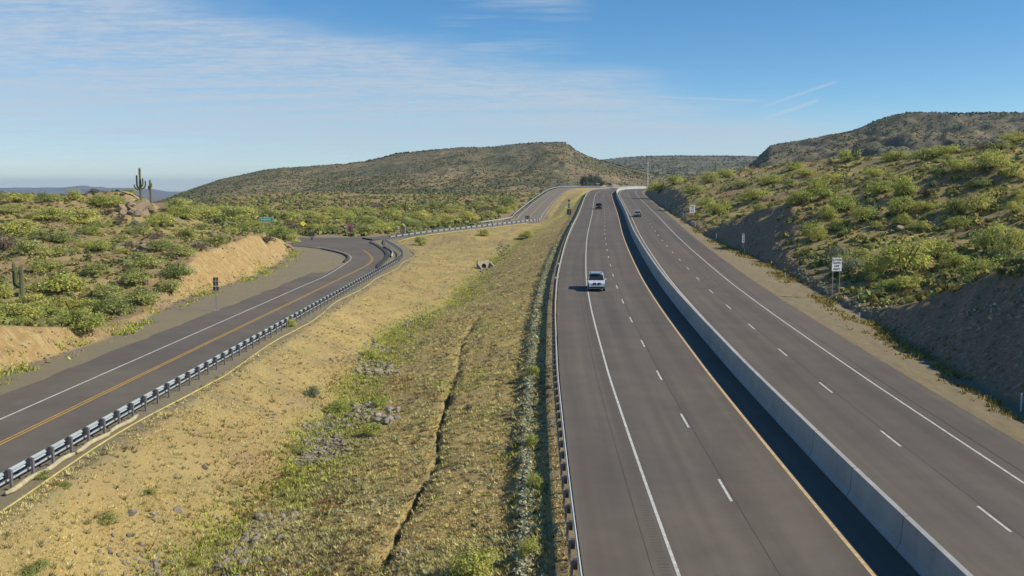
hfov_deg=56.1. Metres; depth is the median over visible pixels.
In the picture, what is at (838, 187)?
creosote bush
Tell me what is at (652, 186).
palo verde
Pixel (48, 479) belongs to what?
erosion tube
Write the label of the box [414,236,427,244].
palo verde
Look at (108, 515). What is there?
creosote bush
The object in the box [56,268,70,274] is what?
creosote bush
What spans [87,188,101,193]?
dry shrub
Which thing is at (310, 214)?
palo verde
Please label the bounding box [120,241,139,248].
dry shrub
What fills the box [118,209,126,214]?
boulder
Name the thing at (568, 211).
route sign
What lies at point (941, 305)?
rubble
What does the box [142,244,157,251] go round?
boulder
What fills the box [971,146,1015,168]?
palo verde
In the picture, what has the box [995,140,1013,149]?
creosote bush
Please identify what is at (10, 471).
guardrail
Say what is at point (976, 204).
palo verde
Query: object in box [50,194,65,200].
creosote bush
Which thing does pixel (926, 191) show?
dry shrub
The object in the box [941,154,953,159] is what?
palo verde
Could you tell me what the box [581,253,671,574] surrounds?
rumble strip
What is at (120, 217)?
dry shrub
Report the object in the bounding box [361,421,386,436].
palo verde
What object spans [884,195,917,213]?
palo verde
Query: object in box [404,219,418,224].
creosote bush
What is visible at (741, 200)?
palo verde
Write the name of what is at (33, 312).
palo verde
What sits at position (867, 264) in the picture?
palo verde
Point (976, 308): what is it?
scrub
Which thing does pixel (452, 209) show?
palo verde
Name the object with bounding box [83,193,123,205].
palo verde
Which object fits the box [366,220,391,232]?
palo verde
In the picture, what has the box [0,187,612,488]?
frontage road
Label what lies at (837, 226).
palo verde
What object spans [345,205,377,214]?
palo verde
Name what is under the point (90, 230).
palo verde
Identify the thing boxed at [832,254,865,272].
sage bush
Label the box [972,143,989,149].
dry shrub
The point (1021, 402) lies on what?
delineator post
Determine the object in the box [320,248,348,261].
kerb
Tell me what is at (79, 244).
palo verde
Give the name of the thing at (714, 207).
palo verde
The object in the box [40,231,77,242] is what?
creosote bush
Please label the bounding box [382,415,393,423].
rock
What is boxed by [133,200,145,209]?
boulder
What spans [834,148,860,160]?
palo verde
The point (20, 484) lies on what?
straw roll
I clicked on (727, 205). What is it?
palo verde
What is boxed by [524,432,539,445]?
palo verde
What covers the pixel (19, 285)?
saguaro
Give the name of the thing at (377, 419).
rock
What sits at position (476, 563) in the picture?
palo verde
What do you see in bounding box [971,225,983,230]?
dry shrub
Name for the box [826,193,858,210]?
palo verde
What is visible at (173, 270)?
creosote bush
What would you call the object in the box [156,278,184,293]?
creosote bush
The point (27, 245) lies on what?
creosote bush
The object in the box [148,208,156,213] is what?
boulder
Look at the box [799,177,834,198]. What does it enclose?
palo verde
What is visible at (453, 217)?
palo verde
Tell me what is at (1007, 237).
sage bush
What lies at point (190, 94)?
sky
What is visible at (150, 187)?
saguaro
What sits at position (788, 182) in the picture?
creosote bush
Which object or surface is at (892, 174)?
palo verde
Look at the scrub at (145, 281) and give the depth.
129.68 m
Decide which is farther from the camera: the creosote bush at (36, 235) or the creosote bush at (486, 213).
the creosote bush at (486, 213)
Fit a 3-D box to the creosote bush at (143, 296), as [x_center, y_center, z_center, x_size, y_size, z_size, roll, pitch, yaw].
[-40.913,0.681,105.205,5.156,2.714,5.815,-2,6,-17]
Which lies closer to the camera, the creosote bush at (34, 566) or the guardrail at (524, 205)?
the creosote bush at (34, 566)
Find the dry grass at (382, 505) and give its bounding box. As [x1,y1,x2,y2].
[0,212,576,575]
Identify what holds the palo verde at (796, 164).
on the ground at (1002, 380)
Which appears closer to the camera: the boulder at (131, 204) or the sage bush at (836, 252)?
the sage bush at (836, 252)
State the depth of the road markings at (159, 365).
69.36 m
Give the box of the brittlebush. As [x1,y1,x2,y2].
[210,221,569,575]
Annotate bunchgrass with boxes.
[0,224,569,575]
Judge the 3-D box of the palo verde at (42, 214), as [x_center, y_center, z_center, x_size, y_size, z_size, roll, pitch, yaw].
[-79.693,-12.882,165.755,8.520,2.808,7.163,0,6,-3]
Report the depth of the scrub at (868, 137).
764.63 m
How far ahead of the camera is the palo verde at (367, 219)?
306.48 m
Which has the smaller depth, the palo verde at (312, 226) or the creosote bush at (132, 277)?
the creosote bush at (132, 277)
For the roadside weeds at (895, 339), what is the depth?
85.74 m
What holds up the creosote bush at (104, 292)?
on the ground at (1002, 380)
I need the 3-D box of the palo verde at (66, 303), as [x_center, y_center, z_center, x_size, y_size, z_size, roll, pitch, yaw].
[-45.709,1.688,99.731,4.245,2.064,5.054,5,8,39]
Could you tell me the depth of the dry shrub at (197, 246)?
134.76 m
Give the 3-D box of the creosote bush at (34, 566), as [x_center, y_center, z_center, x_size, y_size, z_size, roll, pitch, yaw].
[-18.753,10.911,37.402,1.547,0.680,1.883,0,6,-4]
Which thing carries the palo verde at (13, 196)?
on the ground at (1002, 380)
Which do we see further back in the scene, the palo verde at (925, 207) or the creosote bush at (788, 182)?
the creosote bush at (788, 182)
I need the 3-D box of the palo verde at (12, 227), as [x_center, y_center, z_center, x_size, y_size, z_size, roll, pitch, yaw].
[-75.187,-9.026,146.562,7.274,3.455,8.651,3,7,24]
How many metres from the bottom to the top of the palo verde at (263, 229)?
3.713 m
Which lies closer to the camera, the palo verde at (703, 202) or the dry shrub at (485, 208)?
the palo verde at (703, 202)
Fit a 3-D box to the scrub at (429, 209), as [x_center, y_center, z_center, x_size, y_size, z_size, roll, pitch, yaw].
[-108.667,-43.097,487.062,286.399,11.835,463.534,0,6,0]
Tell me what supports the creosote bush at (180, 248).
on the ground at (1002, 380)
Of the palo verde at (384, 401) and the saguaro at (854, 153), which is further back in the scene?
the saguaro at (854, 153)
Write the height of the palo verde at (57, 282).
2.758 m
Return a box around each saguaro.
[12,261,24,296]
[134,167,145,200]
[148,180,151,204]
[404,201,407,212]
[851,141,858,159]
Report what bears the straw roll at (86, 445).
on the ground at (1002, 380)
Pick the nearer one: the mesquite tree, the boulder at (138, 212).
the boulder at (138, 212)
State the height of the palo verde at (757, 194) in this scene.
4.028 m
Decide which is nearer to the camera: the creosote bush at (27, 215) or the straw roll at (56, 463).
the straw roll at (56, 463)
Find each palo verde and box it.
[0,190,37,202]
[0,204,23,213]
[0,217,42,236]
[0,283,13,298]
[0,299,47,318]
[8,314,34,323]
[9,292,51,306]
[22,258,59,273]
[26,271,93,291]
[27,205,71,219]
[29,301,69,317]
[49,296,87,310]
[51,306,117,332]
[59,206,108,224]
[65,188,83,199]
[73,297,116,314]
[74,240,90,246]
[76,224,100,234]
[80,240,111,250]
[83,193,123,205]
[110,247,132,253]
[125,189,138,193]
[140,210,177,226]
[161,197,192,208]
[163,206,202,218]
[182,553,210,568]
[187,203,228,217]
[188,203,211,209]
[204,205,257,221]
[221,226,238,234]
[230,219,269,228]
[238,206,258,212]
[253,224,279,234]
[257,205,269,209]
[264,225,304,238]
[276,209,304,218]
[283,319,297,326]
[284,233,300,242]
[295,209,325,216]
[308,223,325,230]
[309,215,339,222]
[318,223,343,231]
[319,206,345,213]
[320,395,359,413]
[327,211,358,218]
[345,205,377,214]
[352,215,383,223]
[359,346,383,358]
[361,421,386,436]
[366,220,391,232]
[370,395,392,407]
[379,207,408,216]
[385,220,402,229]
[399,217,411,222]
[405,210,434,219]
[413,217,441,225]
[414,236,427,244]
[432,214,462,222]
[438,204,465,211]
[438,541,505,575]
[455,210,479,219]
[467,202,490,206]
[477,229,491,235]
[495,206,513,212]
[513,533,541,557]
[518,229,535,237]
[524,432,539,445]
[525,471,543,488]
[526,364,540,375]
[645,181,665,192]
[664,173,685,184]
[679,184,708,194]
[695,197,714,206]
[697,171,721,181]
[699,201,728,214]
[715,168,735,176]
[717,200,734,209]
[736,197,746,201]
[737,186,773,199]
[755,174,781,182]
[779,186,816,205]
[781,161,806,170]
[790,167,816,175]
[798,217,823,238]
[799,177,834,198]
[807,225,827,240]
[816,205,839,218]
[817,170,849,183]
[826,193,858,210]
[829,219,851,229]
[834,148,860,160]
[847,248,871,258]
[848,202,882,220]
[855,251,888,273]
[859,166,886,176]
[863,179,894,192]
[864,272,884,281]
[865,231,940,272]
[872,279,897,289]
[880,149,909,160]
[882,172,896,179]
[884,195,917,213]
[888,174,918,195]
[889,211,911,223]
[889,273,924,289]
[903,220,930,229]
[903,295,915,301]
[907,147,945,160]
[911,201,937,210]
[914,236,950,255]
[925,144,961,154]
[926,238,952,256]
[935,251,970,267]
[939,155,980,171]
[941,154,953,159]
[943,215,971,227]
[952,253,1003,274]
[959,191,999,212]
[964,151,975,155]
[966,221,1009,249]
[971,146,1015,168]
[996,130,1023,141]
[996,228,1023,250]
[1001,162,1023,176]
[1002,199,1023,212]
[1006,227,1017,231]
[1007,186,1023,196]
[1012,194,1023,201]
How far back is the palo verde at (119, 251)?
131.06 m
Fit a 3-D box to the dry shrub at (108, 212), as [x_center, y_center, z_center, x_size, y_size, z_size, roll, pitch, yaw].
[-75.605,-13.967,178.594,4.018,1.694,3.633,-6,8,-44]
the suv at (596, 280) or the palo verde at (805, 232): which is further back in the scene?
the palo verde at (805, 232)
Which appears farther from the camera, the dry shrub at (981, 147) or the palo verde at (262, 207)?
the palo verde at (262, 207)
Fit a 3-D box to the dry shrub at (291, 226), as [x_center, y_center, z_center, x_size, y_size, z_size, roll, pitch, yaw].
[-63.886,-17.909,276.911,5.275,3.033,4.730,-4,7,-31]
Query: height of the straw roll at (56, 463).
0.247 m
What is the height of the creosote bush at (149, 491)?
0.407 m
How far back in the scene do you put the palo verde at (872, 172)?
221.88 m
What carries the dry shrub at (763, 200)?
on the ground at (1002, 380)
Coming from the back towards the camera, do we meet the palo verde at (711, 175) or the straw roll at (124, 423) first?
the palo verde at (711, 175)
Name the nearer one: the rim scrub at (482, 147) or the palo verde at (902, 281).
the palo verde at (902, 281)
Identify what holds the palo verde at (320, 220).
on the ground at (1002, 380)
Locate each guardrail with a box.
[0,238,402,487]
[389,218,539,239]
[480,186,628,224]
[552,187,619,575]
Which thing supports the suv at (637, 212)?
on the highway
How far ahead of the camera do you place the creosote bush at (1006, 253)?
98.68 m
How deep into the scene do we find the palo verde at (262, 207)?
408.44 m
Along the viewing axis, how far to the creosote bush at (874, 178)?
176.60 m
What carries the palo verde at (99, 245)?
on the ground at (1002, 380)
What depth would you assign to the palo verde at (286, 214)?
346.17 m
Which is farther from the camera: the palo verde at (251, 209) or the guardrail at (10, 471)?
the palo verde at (251, 209)
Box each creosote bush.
[6,237,54,255]
[18,557,50,575]
[23,213,34,218]
[23,229,48,239]
[28,191,60,201]
[32,469,52,479]
[36,315,58,325]
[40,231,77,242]
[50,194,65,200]
[51,242,81,255]
[54,481,75,488]
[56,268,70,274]
[78,260,113,273]
[80,290,89,295]
[86,220,109,227]
[86,294,139,314]
[89,282,124,298]
[95,508,122,525]
[107,232,133,242]
[112,266,153,285]
[118,282,162,304]
[122,250,167,266]
[125,265,139,272]
[127,222,153,233]
[142,488,159,494]
[145,236,177,250]
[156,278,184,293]
[158,259,196,277]
[166,242,199,255]
[172,227,201,236]
[194,223,209,229]
[206,231,235,243]
[255,208,278,215]
[284,442,312,455]
[356,222,378,232]
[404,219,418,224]
[415,222,427,226]
[426,201,449,206]
[477,209,497,216]
[499,197,520,203]
[727,178,753,187]
[752,202,766,208]
[776,177,797,186]
[827,253,854,264]
[833,184,843,189]
[858,273,872,280]
[869,176,881,181]
[869,220,883,227]
[938,197,967,210]
[954,270,983,283]
[962,146,977,153]
[970,178,991,186]
[985,240,1020,266]
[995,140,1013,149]
[999,186,1008,190]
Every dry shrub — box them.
[0,234,15,250]
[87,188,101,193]
[95,209,114,215]
[111,214,126,221]
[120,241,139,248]
[144,231,165,238]
[189,242,210,249]
[261,234,277,242]
[282,222,299,228]
[478,205,488,210]
[757,198,768,201]
[914,186,932,196]
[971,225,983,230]
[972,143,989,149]
[973,145,984,151]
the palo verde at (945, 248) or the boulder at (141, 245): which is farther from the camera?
the boulder at (141, 245)
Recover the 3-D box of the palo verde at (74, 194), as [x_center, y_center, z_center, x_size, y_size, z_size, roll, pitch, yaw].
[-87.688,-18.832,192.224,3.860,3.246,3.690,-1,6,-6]
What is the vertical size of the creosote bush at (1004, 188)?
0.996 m
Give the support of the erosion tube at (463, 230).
on the ground at (1002, 380)
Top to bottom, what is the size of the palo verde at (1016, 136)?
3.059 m
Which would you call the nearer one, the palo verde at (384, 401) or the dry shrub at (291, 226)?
the palo verde at (384, 401)
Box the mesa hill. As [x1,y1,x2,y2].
[159,143,669,203]
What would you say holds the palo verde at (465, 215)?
on the ground at (1002, 380)
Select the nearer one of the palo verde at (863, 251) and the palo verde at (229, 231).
the palo verde at (863, 251)
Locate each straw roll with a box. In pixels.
[4,469,47,494]
[45,452,75,470]
[75,431,111,453]
[110,414,138,431]
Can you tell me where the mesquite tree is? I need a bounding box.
[580,175,589,183]
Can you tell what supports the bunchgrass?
on the ground at (1002, 380)
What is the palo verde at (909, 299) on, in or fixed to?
on the ground at (1002, 380)
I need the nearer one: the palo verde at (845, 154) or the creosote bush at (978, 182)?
the creosote bush at (978, 182)
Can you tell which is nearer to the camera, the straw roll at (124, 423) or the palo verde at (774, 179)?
the straw roll at (124, 423)
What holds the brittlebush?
on the ground at (1002, 380)
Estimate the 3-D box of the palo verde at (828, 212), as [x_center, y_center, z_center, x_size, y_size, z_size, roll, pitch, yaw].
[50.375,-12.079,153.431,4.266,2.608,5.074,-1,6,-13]
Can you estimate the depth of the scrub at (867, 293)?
138.84 m
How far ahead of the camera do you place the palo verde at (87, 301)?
98.20 m
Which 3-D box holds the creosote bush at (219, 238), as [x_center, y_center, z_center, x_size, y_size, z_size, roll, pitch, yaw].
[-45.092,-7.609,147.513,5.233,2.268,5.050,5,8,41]
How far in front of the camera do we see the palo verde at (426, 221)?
293.85 m
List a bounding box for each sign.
[213,277,218,310]
[259,217,272,222]
[309,232,313,239]
[567,199,570,214]
[690,205,694,213]
[832,258,841,294]
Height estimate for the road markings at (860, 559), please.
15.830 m
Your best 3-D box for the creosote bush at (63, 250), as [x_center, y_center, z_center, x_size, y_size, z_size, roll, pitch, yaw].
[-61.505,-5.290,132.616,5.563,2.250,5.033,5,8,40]
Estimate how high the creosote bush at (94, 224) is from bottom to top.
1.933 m
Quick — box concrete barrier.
[616,186,972,575]
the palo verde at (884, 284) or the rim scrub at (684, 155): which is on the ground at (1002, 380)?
the palo verde at (884, 284)
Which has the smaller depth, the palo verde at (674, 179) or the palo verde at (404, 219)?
the palo verde at (404, 219)
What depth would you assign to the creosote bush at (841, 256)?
123.29 m
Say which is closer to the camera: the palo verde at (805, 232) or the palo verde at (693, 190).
the palo verde at (805, 232)
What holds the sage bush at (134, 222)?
on the ground at (1002, 380)
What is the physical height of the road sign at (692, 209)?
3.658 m
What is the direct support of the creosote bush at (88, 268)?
on the ground at (1002, 380)
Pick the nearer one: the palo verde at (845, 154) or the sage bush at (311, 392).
the sage bush at (311, 392)
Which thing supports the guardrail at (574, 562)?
on the ground at (1002, 380)
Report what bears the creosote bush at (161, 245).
on the ground at (1002, 380)
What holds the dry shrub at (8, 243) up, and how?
on the ground at (1002, 380)
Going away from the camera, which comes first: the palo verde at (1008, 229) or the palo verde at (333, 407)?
the palo verde at (333, 407)
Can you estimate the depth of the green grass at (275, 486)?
57.15 m
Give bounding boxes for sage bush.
[128,219,144,227]
[129,248,147,255]
[303,384,322,396]
[465,403,473,410]
[822,243,848,262]
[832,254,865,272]
[837,176,851,180]
[996,231,1023,244]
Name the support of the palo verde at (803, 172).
on the ground at (1002, 380)
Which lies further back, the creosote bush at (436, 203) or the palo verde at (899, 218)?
the creosote bush at (436, 203)
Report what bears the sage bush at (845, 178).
on the ground at (1002, 380)
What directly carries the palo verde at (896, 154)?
on the ground at (1002, 380)
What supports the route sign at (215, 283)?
on the frontage road
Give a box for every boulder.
[116,204,126,209]
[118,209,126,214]
[125,202,135,206]
[131,209,142,216]
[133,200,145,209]
[136,243,147,249]
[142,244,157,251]
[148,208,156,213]
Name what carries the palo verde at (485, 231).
on the ground at (1002, 380)
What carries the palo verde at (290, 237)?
on the ground at (1002, 380)
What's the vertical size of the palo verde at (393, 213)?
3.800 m
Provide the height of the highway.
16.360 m
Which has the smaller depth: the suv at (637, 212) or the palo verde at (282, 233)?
the palo verde at (282, 233)
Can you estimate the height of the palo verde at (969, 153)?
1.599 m
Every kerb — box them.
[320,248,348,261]
[369,240,389,266]
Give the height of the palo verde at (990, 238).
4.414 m
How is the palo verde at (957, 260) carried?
on the ground at (1002, 380)
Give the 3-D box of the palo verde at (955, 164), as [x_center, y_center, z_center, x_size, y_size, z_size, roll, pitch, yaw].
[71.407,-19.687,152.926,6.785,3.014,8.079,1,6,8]
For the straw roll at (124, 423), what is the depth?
54.50 m
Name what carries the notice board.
on the ground at (1002, 380)
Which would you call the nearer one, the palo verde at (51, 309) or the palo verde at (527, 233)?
the palo verde at (51, 309)
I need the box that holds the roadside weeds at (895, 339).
[661,203,1023,422]
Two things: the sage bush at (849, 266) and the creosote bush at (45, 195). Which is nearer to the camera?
the sage bush at (849, 266)
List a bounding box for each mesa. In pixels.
[603,156,756,177]
[749,112,1023,167]
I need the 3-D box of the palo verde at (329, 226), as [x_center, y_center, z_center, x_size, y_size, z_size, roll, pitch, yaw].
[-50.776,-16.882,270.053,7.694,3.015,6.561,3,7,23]
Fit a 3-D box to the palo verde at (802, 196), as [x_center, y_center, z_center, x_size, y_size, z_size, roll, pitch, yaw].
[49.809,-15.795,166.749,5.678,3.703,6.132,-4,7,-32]
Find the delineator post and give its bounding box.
[1020,393,1022,411]
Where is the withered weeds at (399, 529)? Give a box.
[0,230,575,575]
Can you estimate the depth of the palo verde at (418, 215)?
335.24 m
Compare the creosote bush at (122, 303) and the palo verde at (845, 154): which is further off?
the palo verde at (845, 154)
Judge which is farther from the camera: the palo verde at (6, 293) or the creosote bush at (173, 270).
the creosote bush at (173, 270)
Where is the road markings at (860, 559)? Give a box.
[612,190,875,575]
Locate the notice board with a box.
[344,223,353,232]
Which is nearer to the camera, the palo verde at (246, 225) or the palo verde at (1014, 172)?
the palo verde at (1014, 172)
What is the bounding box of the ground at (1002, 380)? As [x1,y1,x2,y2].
[0,140,1023,575]
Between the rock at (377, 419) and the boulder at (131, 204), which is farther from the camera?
the boulder at (131, 204)
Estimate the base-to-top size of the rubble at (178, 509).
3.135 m
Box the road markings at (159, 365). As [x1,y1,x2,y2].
[0,250,372,444]
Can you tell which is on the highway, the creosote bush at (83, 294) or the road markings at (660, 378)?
the road markings at (660, 378)
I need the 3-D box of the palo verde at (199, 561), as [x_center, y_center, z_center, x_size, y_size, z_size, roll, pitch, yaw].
[-14.582,12.691,44.444,1.541,0.636,1.314,4,7,31]
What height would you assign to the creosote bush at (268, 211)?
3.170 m
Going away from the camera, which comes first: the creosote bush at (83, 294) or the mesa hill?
the creosote bush at (83, 294)
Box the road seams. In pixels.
[579,192,1023,575]
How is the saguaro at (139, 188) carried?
on the ground at (1002, 380)
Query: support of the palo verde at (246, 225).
on the ground at (1002, 380)
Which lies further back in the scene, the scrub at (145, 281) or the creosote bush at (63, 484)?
the scrub at (145, 281)
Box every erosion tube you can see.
[0,250,414,511]
[398,223,526,241]
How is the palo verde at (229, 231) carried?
on the ground at (1002, 380)
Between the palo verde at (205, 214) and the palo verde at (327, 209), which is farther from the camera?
the palo verde at (327, 209)
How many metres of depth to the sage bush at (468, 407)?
66.49 m
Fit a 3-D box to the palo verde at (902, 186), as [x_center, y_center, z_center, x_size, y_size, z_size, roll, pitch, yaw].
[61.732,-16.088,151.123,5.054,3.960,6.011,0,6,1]
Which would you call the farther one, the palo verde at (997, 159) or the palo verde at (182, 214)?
the palo verde at (182, 214)
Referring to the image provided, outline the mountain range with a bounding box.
[0,186,178,193]
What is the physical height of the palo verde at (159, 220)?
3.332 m
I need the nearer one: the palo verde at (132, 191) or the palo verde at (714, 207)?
the palo verde at (132, 191)
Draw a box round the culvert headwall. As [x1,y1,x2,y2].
[477,260,493,268]
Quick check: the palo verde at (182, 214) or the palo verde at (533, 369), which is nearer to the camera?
the palo verde at (533, 369)
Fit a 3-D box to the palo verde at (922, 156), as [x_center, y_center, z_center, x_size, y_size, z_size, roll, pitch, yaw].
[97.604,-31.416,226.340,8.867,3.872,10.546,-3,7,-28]
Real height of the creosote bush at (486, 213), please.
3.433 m
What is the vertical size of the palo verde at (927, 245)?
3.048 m
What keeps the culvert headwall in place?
on the ground at (1002, 380)
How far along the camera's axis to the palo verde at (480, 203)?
434.80 m
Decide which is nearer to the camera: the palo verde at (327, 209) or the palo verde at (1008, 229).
the palo verde at (1008, 229)
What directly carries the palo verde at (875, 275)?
on the ground at (1002, 380)
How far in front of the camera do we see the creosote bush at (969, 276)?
88.64 m
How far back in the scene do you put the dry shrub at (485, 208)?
382.08 m
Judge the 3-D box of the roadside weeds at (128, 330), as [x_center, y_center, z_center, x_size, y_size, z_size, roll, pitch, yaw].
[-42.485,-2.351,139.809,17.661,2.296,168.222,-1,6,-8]
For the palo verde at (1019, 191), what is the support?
on the ground at (1002, 380)
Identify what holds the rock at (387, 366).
on the ground at (1002, 380)
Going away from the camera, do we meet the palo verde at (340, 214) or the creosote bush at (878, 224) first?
the creosote bush at (878, 224)
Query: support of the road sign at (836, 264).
on the ground at (1002, 380)
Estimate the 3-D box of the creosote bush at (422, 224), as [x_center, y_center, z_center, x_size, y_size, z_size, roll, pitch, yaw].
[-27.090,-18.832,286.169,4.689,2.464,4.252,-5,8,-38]
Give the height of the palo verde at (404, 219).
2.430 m
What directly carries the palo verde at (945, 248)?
on the ground at (1002, 380)
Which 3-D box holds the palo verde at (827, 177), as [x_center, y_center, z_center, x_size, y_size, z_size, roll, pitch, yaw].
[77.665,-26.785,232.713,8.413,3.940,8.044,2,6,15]
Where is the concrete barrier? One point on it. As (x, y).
(915, 545)
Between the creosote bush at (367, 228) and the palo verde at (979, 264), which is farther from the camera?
the creosote bush at (367, 228)
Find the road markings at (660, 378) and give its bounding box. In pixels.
[0,188,1023,575]
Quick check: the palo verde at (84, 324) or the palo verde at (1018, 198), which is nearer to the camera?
the palo verde at (84, 324)
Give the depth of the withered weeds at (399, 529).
50.92 m
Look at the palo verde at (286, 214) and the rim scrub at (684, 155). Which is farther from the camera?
the rim scrub at (684, 155)
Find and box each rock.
[372,417,381,422]
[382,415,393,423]
[385,364,393,369]
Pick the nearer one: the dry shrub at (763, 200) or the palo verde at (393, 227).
the dry shrub at (763, 200)
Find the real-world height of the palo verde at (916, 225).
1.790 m
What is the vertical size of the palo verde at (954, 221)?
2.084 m
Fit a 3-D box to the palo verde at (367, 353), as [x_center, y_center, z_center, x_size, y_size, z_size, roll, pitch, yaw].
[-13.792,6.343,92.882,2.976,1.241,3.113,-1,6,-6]
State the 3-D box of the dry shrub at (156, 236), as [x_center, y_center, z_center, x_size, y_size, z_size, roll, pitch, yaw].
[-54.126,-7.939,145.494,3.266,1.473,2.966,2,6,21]
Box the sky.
[0,0,1023,191]
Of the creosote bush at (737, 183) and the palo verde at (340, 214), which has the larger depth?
the palo verde at (340, 214)
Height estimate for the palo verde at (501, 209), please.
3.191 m
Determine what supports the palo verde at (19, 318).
on the ground at (1002, 380)
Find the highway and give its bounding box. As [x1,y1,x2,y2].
[557,189,1023,575]
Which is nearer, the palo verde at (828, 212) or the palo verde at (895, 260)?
the palo verde at (895, 260)
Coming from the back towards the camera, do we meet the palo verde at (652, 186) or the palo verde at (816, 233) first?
the palo verde at (652, 186)
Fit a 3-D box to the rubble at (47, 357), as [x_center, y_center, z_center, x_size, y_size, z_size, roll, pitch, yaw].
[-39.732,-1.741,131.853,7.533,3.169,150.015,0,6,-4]
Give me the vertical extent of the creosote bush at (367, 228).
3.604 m
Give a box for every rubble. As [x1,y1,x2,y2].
[0,242,298,376]
[61,271,491,575]
[666,152,1023,387]
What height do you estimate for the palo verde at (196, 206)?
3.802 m
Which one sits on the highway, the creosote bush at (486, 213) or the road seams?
the road seams
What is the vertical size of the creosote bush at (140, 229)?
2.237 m
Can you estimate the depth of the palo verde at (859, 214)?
146.45 m
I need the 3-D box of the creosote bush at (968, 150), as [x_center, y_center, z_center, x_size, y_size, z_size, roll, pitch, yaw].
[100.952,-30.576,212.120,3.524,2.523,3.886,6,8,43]
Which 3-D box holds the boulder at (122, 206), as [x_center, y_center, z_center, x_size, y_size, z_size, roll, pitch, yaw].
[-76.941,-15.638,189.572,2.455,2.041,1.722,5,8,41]
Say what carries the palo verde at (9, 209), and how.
on the ground at (1002, 380)
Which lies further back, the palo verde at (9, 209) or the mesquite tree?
the mesquite tree
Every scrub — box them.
[0,189,269,326]
[0,190,274,335]
[152,142,668,203]
[164,190,546,236]
[291,141,659,174]
[600,155,757,176]
[604,155,755,159]
[663,139,1023,306]
[665,194,1023,353]
[748,111,1023,167]
[762,111,1016,152]
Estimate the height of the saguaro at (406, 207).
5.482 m
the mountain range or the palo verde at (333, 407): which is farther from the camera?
the mountain range
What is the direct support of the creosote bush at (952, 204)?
on the ground at (1002, 380)
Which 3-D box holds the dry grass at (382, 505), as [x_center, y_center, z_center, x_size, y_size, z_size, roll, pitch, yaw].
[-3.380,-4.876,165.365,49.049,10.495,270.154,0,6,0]
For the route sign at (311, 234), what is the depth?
230.03 m
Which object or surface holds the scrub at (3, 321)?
on the ground at (1002, 380)
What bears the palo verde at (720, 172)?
on the ground at (1002, 380)
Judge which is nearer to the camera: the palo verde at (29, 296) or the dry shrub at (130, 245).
the palo verde at (29, 296)
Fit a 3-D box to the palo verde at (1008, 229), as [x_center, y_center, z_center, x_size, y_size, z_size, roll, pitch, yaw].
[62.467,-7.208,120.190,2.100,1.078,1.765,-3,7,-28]
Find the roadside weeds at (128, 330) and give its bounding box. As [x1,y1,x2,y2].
[0,248,303,385]
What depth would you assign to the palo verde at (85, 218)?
164.57 m
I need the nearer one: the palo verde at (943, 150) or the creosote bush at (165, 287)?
the creosote bush at (165, 287)
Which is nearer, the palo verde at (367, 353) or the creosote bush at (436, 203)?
the palo verde at (367, 353)
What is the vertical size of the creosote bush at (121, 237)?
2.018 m
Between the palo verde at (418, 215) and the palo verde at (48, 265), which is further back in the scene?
the palo verde at (418, 215)
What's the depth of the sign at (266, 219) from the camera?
270.48 m
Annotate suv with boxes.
[586,271,605,290]
[595,203,602,208]
[633,210,641,216]
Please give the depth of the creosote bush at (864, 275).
112.88 m
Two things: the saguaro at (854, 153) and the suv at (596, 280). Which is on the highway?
the suv at (596, 280)
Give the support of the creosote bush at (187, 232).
on the ground at (1002, 380)
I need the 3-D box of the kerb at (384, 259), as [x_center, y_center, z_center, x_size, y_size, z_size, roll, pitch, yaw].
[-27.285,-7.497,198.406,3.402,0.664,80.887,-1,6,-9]
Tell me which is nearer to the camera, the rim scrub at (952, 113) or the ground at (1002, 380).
the ground at (1002, 380)
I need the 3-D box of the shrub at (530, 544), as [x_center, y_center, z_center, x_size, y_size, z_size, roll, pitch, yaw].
[0.652,10.619,39.281,1.158,1.129,1.073,5,8,42]
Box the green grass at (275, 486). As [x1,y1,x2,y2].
[53,246,574,575]
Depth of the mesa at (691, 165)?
2096.91 m
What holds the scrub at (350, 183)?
on the mesa hill
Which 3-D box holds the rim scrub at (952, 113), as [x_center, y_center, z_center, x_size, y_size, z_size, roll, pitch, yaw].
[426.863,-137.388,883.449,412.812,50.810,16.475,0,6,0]
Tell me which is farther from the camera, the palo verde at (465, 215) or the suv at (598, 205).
the palo verde at (465, 215)
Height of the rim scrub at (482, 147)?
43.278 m
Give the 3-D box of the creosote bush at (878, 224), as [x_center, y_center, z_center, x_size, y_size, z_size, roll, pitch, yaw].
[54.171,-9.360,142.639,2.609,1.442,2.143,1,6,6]
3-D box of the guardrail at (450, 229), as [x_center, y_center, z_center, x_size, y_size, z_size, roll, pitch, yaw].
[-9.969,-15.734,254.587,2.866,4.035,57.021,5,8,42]
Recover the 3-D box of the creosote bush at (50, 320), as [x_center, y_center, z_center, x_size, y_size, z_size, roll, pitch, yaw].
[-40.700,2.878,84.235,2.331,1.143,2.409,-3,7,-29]
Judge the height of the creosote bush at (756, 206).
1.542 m
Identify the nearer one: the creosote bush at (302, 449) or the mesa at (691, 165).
the creosote bush at (302, 449)
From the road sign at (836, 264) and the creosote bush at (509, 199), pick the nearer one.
the road sign at (836, 264)

